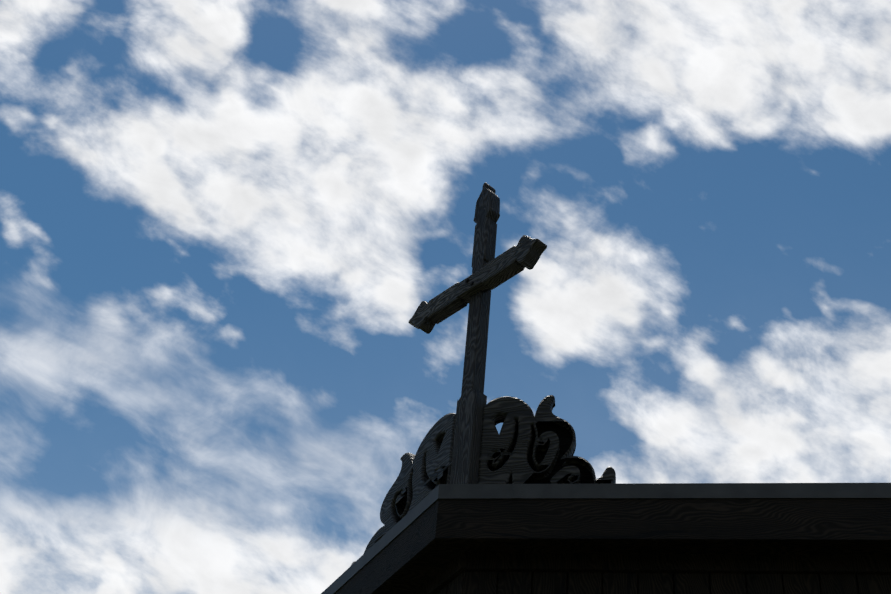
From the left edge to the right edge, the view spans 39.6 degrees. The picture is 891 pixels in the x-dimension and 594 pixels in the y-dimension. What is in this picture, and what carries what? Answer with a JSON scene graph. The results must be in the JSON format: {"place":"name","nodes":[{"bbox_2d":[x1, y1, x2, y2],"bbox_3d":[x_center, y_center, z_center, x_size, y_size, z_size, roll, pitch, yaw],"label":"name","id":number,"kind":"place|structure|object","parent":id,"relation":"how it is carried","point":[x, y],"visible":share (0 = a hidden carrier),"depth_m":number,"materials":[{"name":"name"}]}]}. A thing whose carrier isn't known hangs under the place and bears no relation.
{"place":"outdoors","nodes":[
{"label":"outdoors","id":0,"kind":"place"},
{"bbox_2d":[0,0,890,592],"label":"sky","id":1,"kind":"structure","parent":0,"point":[288,396],"materials":[{"name":"blue"}]},
{"bbox_2d":[412,553,890,593],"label":"chapel wall","id":2,"kind":"structure","parent":0,"point":[654,575],"depth_m":5.16,"materials":[{"name":"brown wood"}]},
{"bbox_2d":[335,499,890,593],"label":"fascia","id":3,"kind":"structure","parent":2,"relation":"on","point":[431,542],"depth_m":5.14,"materials":[{"name":"grey wood"}]},
{"bbox_2d":[321,483,890,593],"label":"metal roof","id":4,"kind":"object","parent":3,"relation":"on","point":[695,491],"visible":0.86,"depth_m":5.21,"materials":[{"name":"grey metal"}]},
{"bbox_2d":[351,413,455,564],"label":"carved ornament","id":5,"kind":"structure","parent":4,"relation":"on","point":[425,471],"depth_m":5.89,"materials":[{"name":"grey wood"}]},
{"bbox_2d":[450,182,499,483],"bbox_3d":[0.156,0.175,6.054,0.075,2.061,0.134,34,-48,-29],"label":"cross post","id":6,"kind":"object","parent":4,"relation":"on","point":[471,402],"visible":0.77,"depth_m":5.91,"materials":[{"name":"grey wood"}]},
{"bbox_2d":[408,235,546,333],"bbox_3d":[0.148,-0.056,6.215,0.075,0.178,0.934,34,-48,-29],"label":"cross bar","id":7,"kind":"object","parent":6,"relation":"attached to","point":[514,260],"visible":1,"depth_m":6.15,"materials":[{"name":"grey wood"}]},
{"bbox_2d":[512,483,521,498],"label":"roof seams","id":8,"kind":"object","parent":4,"relation":"attached to","point":[516,490],"visible":1,"depth_m":5.28,"materials":[{"name":"grey metal"}]},
{"bbox_2d":[478,395,615,483],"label":"carved ornament","id":9,"kind":"structure","parent":4,"relation":"on","point":[525,445],"depth_m":5.55,"materials":[{"name":"grey wood"}]}
]}

